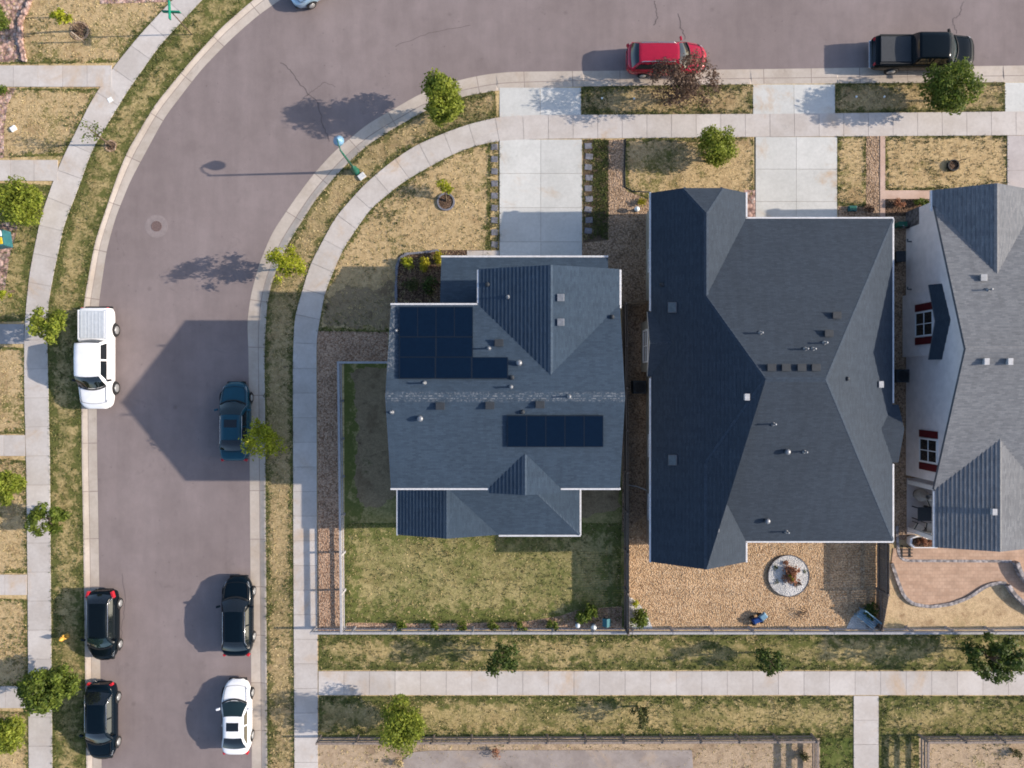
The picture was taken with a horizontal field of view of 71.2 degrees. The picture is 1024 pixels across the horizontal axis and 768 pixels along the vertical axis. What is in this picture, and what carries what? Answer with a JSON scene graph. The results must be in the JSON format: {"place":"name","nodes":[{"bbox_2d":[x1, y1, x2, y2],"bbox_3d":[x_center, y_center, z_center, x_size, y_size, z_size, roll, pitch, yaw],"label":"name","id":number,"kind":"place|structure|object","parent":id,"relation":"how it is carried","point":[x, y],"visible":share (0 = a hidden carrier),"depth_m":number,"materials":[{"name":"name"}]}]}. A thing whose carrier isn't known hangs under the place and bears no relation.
{"place":"outdoors","nodes":[
{"label":"outdoors","id":0,"kind":"place"},
{"bbox_2d":[0,88,15,157],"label":"gravel bed","id":1,"kind":"object","parent":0,"point":[4,99],"visible":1,"depth_m":44.68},
{"bbox_2d":[0,217,16,290],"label":"gravel bed","id":2,"kind":"object","parent":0,"point":[3,261],"visible":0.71,"depth_m":44.68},
{"bbox_2d":[0,324,23,343],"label":"path","id":3,"kind":"structure","parent":0,"point":[11,333],"depth_m":44.66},
{"bbox_2d":[0,347,24,433],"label":"lawn","id":4,"kind":"structure","parent":0,"point":[12,390],"depth_m":44.69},
{"bbox_2d":[0,435,24,455],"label":"path","id":5,"kind":"structure","parent":0,"point":[12,445],"depth_m":44.66,"materials":[{"name":"concrete"}]},
{"bbox_2d":[0,686,24,707],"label":"path","id":6,"kind":"structure","parent":0,"point":[8,699],"depth_m":44.65,"materials":[{"name":"concrete"}]},
{"bbox_2d":[0,459,26,572],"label":"lawn","id":7,"kind":"structure","parent":0,"point":[12,522],"depth_m":44.69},
{"bbox_2d":[0,0,26,61],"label":"gravel bed","id":8,"kind":"object","parent":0,"point":[9,56],"visible":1,"depth_m":44.68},
{"bbox_2d":[0,575,26,594],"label":"path","id":9,"kind":"structure","parent":0,"point":[13,584],"depth_m":44.65,"materials":[{"name":"concrete"}]},
{"bbox_2d":[0,598,27,684],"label":"lawn","id":10,"kind":"structure","parent":0,"point":[4,669],"depth_m":44.69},
{"bbox_2d":[0,711,28,767],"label":"lawn","id":11,"kind":"structure","parent":0,"point":[18,759],"depth_m":44.69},
{"bbox_2d":[0,714,26,756],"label":"tree","id":12,"kind":"object","parent":11,"relation":"on","point":[12,729],"visible":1,"depth_m":42.21,"materials":[{"name":"green plant"}]},
{"bbox_2d":[0,183,51,321],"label":"lawn","id":13,"kind":"structure","parent":0,"point":[16,266],"depth_m":44.69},
{"bbox_2d":[0,160,57,180],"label":"path","id":14,"kind":"structure","parent":0,"point":[37,170],"depth_m":44.65,"materials":[{"name":"concrete"}]},
{"bbox_2d":[4,88,98,157],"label":"lawn","id":15,"kind":"structure","parent":0,"point":[48,131],"depth_m":44.69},
{"bbox_2d":[0,65,111,86],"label":"path","id":16,"kind":"structure","parent":0,"point":[55,76],"depth_m":44.65,"materials":[{"name":"concrete"}]},
{"bbox_2d":[0,63,116,711],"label":"ground block","id":17,"kind":"structure","parent":0,"point":[59,159],"depth_m":44.70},
{"bbox_2d":[0,469,26,506],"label":"tree","id":18,"kind":"object","parent":17,"relation":"on","point":[11,483],"visible":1,"depth_m":42.50,"materials":[{"name":"green plant"}]},
{"bbox_2d":[0,175,44,226],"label":"tree","id":19,"kind":"object","parent":17,"relation":"on","point":[15,199],"visible":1,"depth_m":41.99,"materials":[{"name":"green plant"}]},
{"bbox_2d":[22,501,71,537],"bbox_3d":[-27.793,8.028,42.963,2.430,3.574,2.307,0,90,0],"label":"tree","id":20,"kind":"object","parent":17,"relation":"on","point":[36,515],"visible":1,"depth_m":42.14,"materials":[{"name":"green plant"}]},
{"bbox_2d":[14,662,80,716],"bbox_3d":[-27.428,17.958,42.541,3.448,4.431,2.841,0,90,0],"label":"tree","id":21,"kind":"object","parent":17,"relation":"on","point":[56,688],"visible":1,"depth_m":41.41,"materials":[{"name":"green plant"}]},
{"bbox_2d":[26,305,68,345],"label":"tree","id":22,"kind":"object","parent":17,"relation":"on","point":[53,328],"visible":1,"depth_m":42.30,"materials":[{"name":"green plant"}]},
{"bbox_2d":[49,7,78,31],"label":"tree","id":23,"kind":"object","parent":17,"relation":"on","point":[58,14],"visible":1,"depth_m":42.54,"materials":[{"name":"green plant"}]},
{"bbox_2d":[81,0,278,767],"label":"kerb","id":24,"kind":"structure","parent":17,"relation":"on","point":[213,47],"depth_m":44.75,"materials":[{"name":"concrete"}]},
{"bbox_2d":[0,0,167,63],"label":"lawn","id":25,"kind":"structure","parent":0,"point":[117,21],"depth_m":44.69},
{"bbox_2d":[70,21,89,40],"bbox_3d":[-27.000,-22.062,44.663,1.200,0.050,1.200,0,90,0],"label":"ring","id":26,"kind":"object","parent":25,"relation":"on","point":[81,27],"visible":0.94,"depth_m":44.66,"materials":[{"name":"beige soil"}]},
{"bbox_2d":[24,0,201,767],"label":"sidewalk","id":27,"kind":"structure","parent":0,"point":[132,62],"depth_m":44.66,"materials":[{"name":"concrete"}]},
{"bbox_2d":[48,0,252,767],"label":"lawn","id":28,"kind":"structure","parent":0,"point":[72,430],"depth_m":44.69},
{"bbox_2d":[0,0,1023,767],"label":"dry grass","id":29,"kind":"structure","parent":28,"relation":"on","point":[430,302],"depth_m":44.67,"materials":[{"name":"beige plant"}]},
{"bbox_2d":[265,91,496,767],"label":"lawn","id":30,"kind":"structure","parent":0,"point":[281,545],"depth_m":44.69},
{"bbox_2d":[318,143,489,331],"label":"lawn","id":31,"kind":"structure","parent":0,"point":[471,223],"depth_m":44.69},
{"bbox_2d":[437,193,454,210],"bbox_3d":[-4.125,-11.375,44.638,1.120,0.100,1.120,0,90,0],"label":"ring","id":32,"kind":"object","parent":31,"relation":"on","point":[443,205],"visible":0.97,"depth_m":44.63,"materials":[{"name":"concrete"}]},
{"bbox_2d":[346,523,620,621],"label":"lawn","id":33,"kind":"structure","parent":0,"point":[554,610],"depth_m":44.68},
{"bbox_2d":[344,364,623,627],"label":"lawn","id":34,"kind":"structure","parent":0,"point":[357,510],"depth_m":44.69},
{"bbox_2d":[0,0,1023,767],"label":"green grass","id":35,"kind":"structure","parent":34,"relation":"on","point":[602,210],"depth_m":44.66,"materials":[{"name":"green plant"}]},
{"bbox_2d":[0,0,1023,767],"bbox_3d":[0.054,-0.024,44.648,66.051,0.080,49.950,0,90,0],"label":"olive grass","id":36,"kind":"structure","parent":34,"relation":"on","point":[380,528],"depth_m":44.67,"materials":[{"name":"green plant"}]},
{"bbox_2d":[500,139,581,255],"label":"driveway","id":37,"kind":"structure","parent":0,"point":[540,214],"depth_m":44.66,"materials":[{"name":"concrete"}]},
{"bbox_2d":[399,750,692,767],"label":"path","id":38,"kind":"structure","parent":0,"point":[574,758],"depth_m":44.66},
{"bbox_2d":[97,0,1023,767],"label":"road","id":39,"kind":"structure","parent":0,"point":[243,148],"depth_m":44.76,"materials":[{"name":"asphalt"}]},
{"bbox_2d":[72,306,119,408],"bbox_3d":[-25.531,-1.633,43.783,2.393,1.939,6.330,0,90,0],"label":"parked pickup","id":40,"kind":"object","parent":39,"relation":"on","point":[98,329],"visible":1,"depth_m":43.45,"materials":[{"name":"white paint"}]},
{"bbox_2d":[79,681,121,758],"bbox_3d":[-25.344,20.792,44.063,2.262,1.380,4.831,0,90,0],"label":"parked sedan","id":41,"kind":"object","parent":39,"relation":"on","point":[103,739],"visible":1,"depth_m":43.72,"materials":[{"name":"black paint"}]},
{"bbox_2d":[81,588,122,659],"bbox_3d":[-25.219,14.877,44.044,2.225,1.420,4.386,0,90,0],"label":"parked hatchback","id":42,"kind":"object","parent":39,"relation":"on","point":[104,639],"visible":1,"depth_m":43.61,"materials":[{"name":"black paint"}]},
{"bbox_2d":[145,215,167,237],"bbox_3d":[-22.250,-9.875,44.755,1.440,0.004,1.440,0,90,0],"label":"road patch","id":43,"kind":"object","parent":39,"relation":"on","point":[162,221],"visible":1,"depth_m":44.75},
{"bbox_2d":[214,381,253,460],"bbox_3d":[-17.094,2.302,44.050,2.281,1.406,4.931,0,90,0],"label":"parked sedan","id":44,"kind":"object","parent":39,"relation":"on","point":[236,400],"visible":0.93,"depth_m":43.70,"materials":[{"name":"blue paint"}]},
{"bbox_2d":[216,677,254,754],"bbox_3d":[-17.000,20.520,44.091,2.225,1.325,4.581,0,90,0],"label":"parked coupe","id":45,"kind":"object","parent":39,"relation":"on","point":[237,731],"visible":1,"depth_m":43.75,"materials":[{"name":"white paint"}]},
{"bbox_2d":[216,575,255,656],"bbox_3d":[-16.938,14.302,44.063,2.300,1.380,4.881,0,90,0],"label":"parked crossover","id":46,"kind":"object","parent":39,"relation":"on","point":[238,635],"visible":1,"depth_m":43.66,"materials":[{"name":"black paint"}]},
{"bbox_2d":[626,36,705,77],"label":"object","id":47,"kind":"object","parent":39,"relation":"on","point":[641,56],"visible":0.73,"depth_m":43.38,"materials":[{"name":"red paint"}]},
{"bbox_2d":[868,28,973,74],"bbox_3d":[25.211,-20.375,43.803,6.330,1.899,2.411,0,90,0],"label":"parked pickup","id":48,"kind":"object","parent":39,"relation":"on","point":[889,54],"visible":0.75,"depth_m":43.45,"materials":[{"name":"black paint"}]},
{"bbox_2d":[318,738,819,767],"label":"lawn","id":49,"kind":"structure","parent":0,"point":[728,757],"depth_m":44.69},
{"bbox_2d":[319,696,852,737],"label":"lawn","id":50,"kind":"structure","parent":0,"point":[450,709],"depth_m":44.69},
{"bbox_2d":[583,140,607,242],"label":"lawn","id":51,"kind":"structure","parent":0,"point":[585,224],"depth_m":44.68,"materials":[{"name":"plant"}]},
{"bbox_2d":[293,114,917,688],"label":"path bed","id":52,"kind":"object","parent":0,"point":[419,172],"visible":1,"depth_m":44.68,"materials":[{"name":"concrete"}]},
{"bbox_2d":[293,111,1023,767],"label":"sidewalk","id":53,"kind":"structure","parent":0,"point":[413,161],"depth_m":44.66,"materials":[{"name":"concrete"}]},
{"bbox_2d":[581,85,751,114],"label":"lawn","id":54,"kind":"structure","parent":0,"point":[646,96],"depth_m":44.69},
{"bbox_2d":[317,82,1023,767],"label":"ground block","id":55,"kind":"structure","parent":0,"point":[495,164],"depth_m":44.70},
{"bbox_2d":[238,416,289,461],"bbox_3d":[-14.742,3.248,42.913,2.674,3.655,2.741,0,90,0],"label":"tree","id":56,"kind":"object","parent":55,"relation":"on","point":[269,436],"visible":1,"depth_m":42.09,"materials":[{"name":"green plant"}]},
{"bbox_2d":[264,244,306,284],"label":"tree","id":57,"kind":"object","parent":55,"relation":"on","point":[284,263],"visible":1,"depth_m":42.33,"materials":[{"name":"green plant"}]},
{"bbox_2d":[317,331,387,630],"bbox_3d":[-9.969,6.094,44.681,4.438,0.001,18.812,0,90,0],"label":"gravel bed","id":58,"kind":"object","parent":55,"relation":"on","point":[333,347],"visible":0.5,"depth_m":44.68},
{"bbox_2d":[323,280,394,329],"bbox_3d":[-9.516,-4.928,44.684,4.604,0.001,3.155,0,90,0],"label":"gravel bed","id":59,"kind":"object","parent":55,"relation":"on","point":[339,299],"visible":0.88,"depth_m":44.68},
{"bbox_2d":[337,361,386,634],"bbox_3d":[-8.891,6.938,44.157,3.546,1.260,16.641,0,90,0],"label":"rail fence","id":60,"kind":"object","parent":55,"relation":"on","point":[341,531],"visible":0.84,"depth_m":43.54,"materials":[{"name":"grey wood"}]},
{"bbox_2d":[350,367,395,507],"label":"lawn","id":61,"kind":"structure","parent":55,"relation":"on","point":[371,478],"depth_m":44.68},
{"bbox_2d":[376,693,427,758],"bbox_3d":[-6.586,20.257,42.657,3.112,4.189,3.324,20,90,0],"label":"tree","id":62,"kind":"object","parent":55,"relation":"on","point":[405,726],"visible":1,"depth_m":41.54,"materials":[{"name":"green plant"}]},
{"bbox_2d":[419,67,465,127],"bbox_3d":[-4.052,-16.857,42.375,2.652,4.730,3.114,0,90,0],"label":"tree","id":63,"kind":"object","parent":55,"relation":"on","point":[444,99],"visible":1,"depth_m":41.27,"materials":[{"name":"green plant"}]},
{"bbox_2d":[397,250,499,302],"bbox_3d":[-4.000,-6.188,44.679,6.500,0.001,4.375,0,90,0],"label":"soil bed","id":64,"kind":"object","parent":55,"relation":"on","point":[420,276],"visible":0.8,"depth_m":44.68,"materials":[{"name":"brown soil"}]},
{"bbox_2d":[346,606,621,627],"bbox_3d":[-1.750,14.625,44.681,17.250,0.001,1.500,0,90,0],"label":"soil bed","id":65,"kind":"object","parent":55,"relation":"on","point":[562,624],"visible":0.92,"depth_m":44.68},
{"bbox_2d":[575,603,598,623],"bbox_3d":[4.624,14.218,44.201,1.608,0.997,1.082,-36,90,0],"label":"shrub","id":66,"kind":"object","parent":65,"relation":"on","point":[588,613],"visible":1,"depth_m":44.00,"materials":[{"name":"green plant"}]},
{"bbox_2d":[484,640,520,678],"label":"tree","id":67,"kind":"object","parent":55,"relation":"on","point":[508,663],"visible":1,"depth_m":42.33,"materials":[{"name":"green plant"}]},
{"bbox_2d":[385,256,624,538],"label":"house","id":68,"kind":"structure","parent":55,"relation":"on","point":[505,396],"depth_m":37.72,"materials":[{"name":"grey stone"}]},
{"bbox_2d":[500,88,580,116],"bbox_3d":[1.766,-17.597,44.682,5.075,0.034,1.850,0,90,0],"label":"driveway apron","id":69,"kind":"object","parent":55,"relation":"on","point":[537,101],"visible":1,"depth_m":44.68,"materials":[{"name":"concrete"}]},
{"bbox_2d":[315,733,818,767],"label":"rail fence","id":70,"kind":"object","parent":55,"relation":"on","point":[813,740],"visible":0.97,"depth_m":43.99,"materials":[{"name":"brown wood"}]},
{"bbox_2d":[581,486,620,517],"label":"soil bed","id":71,"kind":"object","parent":55,"relation":"on","point":[596,501],"visible":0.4,"depth_m":44.68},
{"bbox_2d":[582,139,648,304],"bbox_3d":[6.031,-10.125,44.681,5.812,0.001,10.375,0,90,0],"label":"gravel bed","id":72,"kind":"object","parent":55,"relation":"on","point":[623,248],"visible":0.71,"depth_m":44.68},
{"bbox_2d":[622,302,629,635],"bbox_3d":[6.983,5.125,43.947,0.167,1.680,20.121,0,90,0],"label":"privacy fence","id":73,"kind":"object","parent":55,"relation":"on","point":[626,480],"visible":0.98,"depth_m":43.60,"materials":[{"name":"brown wood"}]},
{"bbox_2d":[622,305,645,531],"bbox_3d":[8.062,2.156,44.684,2.375,0.001,14.188,0,90,0],"label":"gravel bed","id":74,"kind":"object","parent":55,"relation":"on","point":[636,405],"visible":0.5,"depth_m":44.68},
{"bbox_2d":[248,65,1023,767],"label":"kerb","id":75,"kind":"structure","parent":55,"relation":"on","point":[320,181],"depth_m":44.75,"materials":[{"name":"concrete"}]},
{"bbox_2d":[628,702,650,729],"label":"tree","id":76,"kind":"object","parent":55,"relation":"on","point":[642,714],"visible":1,"depth_m":43.40,"materials":[{"name":"green plant"}]},
{"bbox_2d":[629,597,651,627],"bbox_3d":[8.000,14.281,44.697,1.625,0.060,2.062,0,90,0],"label":"rock corner","id":77,"kind":"object","parent":55,"relation":"on","point":[631,610],"visible":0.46,"depth_m":44.67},
{"bbox_2d":[629,608,648,629],"bbox_3d":[7.869,14.497,44.216,1.310,0.962,1.305,0,90,0],"label":"shrub","id":78,"kind":"object","parent":77,"relation":"on","point":[641,620],"visible":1,"depth_m":44.05,"materials":[{"name":"green plant"}]},
{"bbox_2d":[310,626,1023,634],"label":"rail fence","id":79,"kind":"object","parent":55,"relation":"on","point":[673,632],"visible":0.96,"depth_m":43.83,"materials":[{"name":"grey wood"}]},
{"bbox_2d":[647,47,724,110],"bbox_3d":[10.365,-18.043,42.749,4.538,4.005,3.524,-12,90,0],"label":"tree","id":80,"kind":"object","parent":55,"relation":"on","point":[689,85],"visible":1,"depth_m":42.11,"materials":[{"name":"brown plant"}]},
{"bbox_2d":[696,124,739,168],"bbox_3d":[12.328,-14.307,43.219,2.671,3.085,2.478,0,90,0],"label":"tree","id":81,"kind":"object","parent":55,"relation":"on","point":[717,143],"visible":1,"depth_m":42.51,"materials":[{"name":"green plant"}]},
{"bbox_2d":[744,190,755,216],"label":"gravel bed","id":82,"kind":"object","parent":55,"relation":"on","point":[751,207],"visible":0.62,"depth_m":44.67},
{"bbox_2d":[629,515,878,627],"bbox_3d":[15.000,11.312,44.681,16.000,0.001,8.125,0,90,0],"label":"gravel bed","id":83,"kind":"object","parent":55,"relation":"on","point":[839,591],"visible":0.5,"depth_m":44.68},
{"bbox_2d":[767,555,809,596],"bbox_3d":[17.250,11.969,44.617,2.620,0.140,2.620,0,90,0],"label":"round planter","id":84,"kind":"object","parent":83,"relation":"on","point":[782,588],"visible":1,"depth_m":44.57,"materials":[{"name":"stone"}]},
{"bbox_2d":[753,646,785,676],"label":"tree","id":85,"kind":"object","parent":55,"relation":"on","point":[765,658],"visible":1,"depth_m":42.97,"materials":[{"name":"green plant"}]},
{"bbox_2d":[641,187,903,569],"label":"house","id":86,"kind":"structure","parent":55,"relation":"on","point":[773,413],"depth_m":39.90,"materials":[{"name":"grey"}]},
{"bbox_2d":[753,85,834,113],"bbox_3d":[17.625,-17.784,44.682,5.106,0.036,1.875,0,90,0],"label":"driveway apron","id":87,"kind":"object","parent":55,"relation":"on","point":[785,99],"visible":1,"depth_m":44.68,"materials":[{"name":"concrete"}]},
{"bbox_2d":[838,136,879,216],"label":"gravel bed","id":88,"kind":"object","parent":55,"relation":"on","point":[873,170],"visible":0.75,"depth_m":44.68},
{"bbox_2d":[875,543,889,631],"bbox_3d":[22.736,12.250,43.947,0.172,1.680,5.872,1,90,0],"label":"privacy fence","id":89,"kind":"object","parent":55,"relation":"on","point":[883,570],"visible":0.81,"depth_m":43.91,"materials":[{"name":"brown wood"}]},
{"bbox_2d":[885,216,914,539],"bbox_3d":[23.156,-0.219,44.685,4.062,0.001,20.562,0,90,0],"label":"gravel bed","id":90,"kind":"object","parent":55,"relation":"on","point":[900,497],"visible":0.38,"depth_m":44.69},
{"bbox_2d":[885,199,929,215],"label":"soil bed","id":91,"kind":"object","parent":55,"relation":"on","point":[891,209],"visible":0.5,"depth_m":44.68,"materials":[{"name":"brown soil"}]},
{"bbox_2d":[917,56,986,115],"bbox_3d":[26.059,-17.753,42.767,3.468,3.963,3.328,0,90,0],"label":"tree","id":92,"kind":"object","parent":55,"relation":"on","point":[944,87],"visible":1,"depth_m":42.11,"materials":[{"name":"green plant"}]},
{"bbox_2d":[881,540,1023,630],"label":"sand bed","id":93,"kind":"object","parent":55,"relation":"on","point":[997,606],"visible":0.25,"depth_m":44.67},
{"bbox_2d":[903,183,1023,551],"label":"house","id":94,"kind":"structure","parent":55,"relation":"on","point":[963,325],"depth_m":40.28,"materials":[{"name":"grey"}]},
{"bbox_2d":[915,310,933,336],"bbox_3d":[24.383,-3.562,42.312,0.080,1.840,1.490,0,90,0],"label":"window","id":95,"kind":"structure","parent":94,"relation":"in","point":[924,320],"depth_m":42.26,"materials":[{"name":"white"}]},
{"bbox_2d":[919,437,937,464],"bbox_3d":[24.595,3.938,42.250,0.080,1.840,1.440,0,90,0],"label":"window","id":96,"kind":"structure","parent":94,"relation":"in","point":[928,448],"depth_m":42.22,"materials":[{"name":"white"}]},
{"bbox_2d":[918,733,1023,767],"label":"rail fence","id":97,"kind":"object","parent":55,"relation":"on","point":[966,738],"visible":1,"depth_m":44.00,"materials":[{"name":"brown wood"}]},
{"bbox_2d":[961,631,1023,685],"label":"tree","id":98,"kind":"object","parent":55,"relation":"on","point":[1000,658],"visible":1,"depth_m":42.07,"materials":[{"name":"green plant"}]},
{"bbox_2d":[1005,83,1023,111],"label":"driveway apron","id":99,"kind":"object","parent":55,"relation":"on","point":[1014,98],"visible":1,"depth_m":44.68,"materials":[{"name":"concrete"}]},
{"bbox_2d":[319,634,1023,669],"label":"lawn","id":100,"kind":"structure","parent":0,"point":[797,646],"depth_m":44.69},
{"bbox_2d":[319,671,1023,694],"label":"sidewalk","id":101,"kind":"structure","parent":0,"point":[670,683],"depth_m":44.66,"materials":[{"name":"concrete"}]},
{"bbox_2d":[626,137,752,198],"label":"lawn","id":102,"kind":"structure","parent":0,"point":[646,164],"depth_m":44.68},
{"bbox_2d":[756,137,836,216],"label":"driveway","id":103,"kind":"structure","parent":0,"point":[796,168],"depth_m":44.66,"materials":[{"name":"concrete"}]},
{"bbox_2d":[820,738,852,767],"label":"lawn","id":104,"kind":"structure","parent":0,"point":[835,759],"depth_m":44.69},
{"bbox_2d":[837,136,865,205],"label":"lawn","id":105,"kind":"structure","parent":0,"point":[853,178],"depth_m":44.69,"materials":[{"name":"plant"}]},
{"bbox_2d":[854,696,878,767],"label":"sidewalk","id":106,"kind":"structure","parent":0,"point":[866,731],"depth_m":44.65,"materials":[{"name":"concrete"}]},
{"bbox_2d":[879,738,918,767],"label":"lawn","id":107,"kind":"structure","parent":0,"point":[892,759],"depth_m":44.69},
{"bbox_2d":[880,136,929,216],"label":"path","id":108,"kind":"structure","parent":0,"point":[902,194],"depth_m":44.66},
{"bbox_2d":[835,82,1003,112],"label":"lawn","id":109,"kind":"structure","parent":0,"point":[909,98],"depth_m":44.69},
{"bbox_2d":[907,478,933,533],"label":"patio","id":110,"kind":"structure","parent":0,"point":[911,510],"depth_m":44.63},
{"bbox_2d":[885,136,1006,189],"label":"lawn","id":111,"kind":"structure","parent":0,"point":[972,154],"depth_m":44.69,"materials":[{"name":"plant"}]},
{"bbox_2d":[879,696,1023,737],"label":"lawn","id":112,"kind":"structure","parent":0,"point":[919,716],"depth_m":44.69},
{"bbox_2d":[891,548,1023,604],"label":"patio","id":113,"kind":"structure","parent":0,"point":[930,583],"depth_m":44.64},
{"bbox_2d":[890,563,1006,607],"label":"garden wall","id":114,"kind":"structure","parent":113,"relation":"on","point":[955,602],"depth_m":44.55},
{"bbox_2d":[895,526,1011,562],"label":"garden wall","id":115,"kind":"structure","parent":113,"relation":"on","point":[932,560],"depth_m":44.61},
{"bbox_2d":[919,738,1023,767],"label":"lawn","id":116,"kind":"structure","parent":0,"point":[962,753],"depth_m":44.69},
{"bbox_2d":[1007,136,1023,187],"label":"driveway","id":117,"kind":"structure","parent":0,"point":[1015,163],"depth_m":44.66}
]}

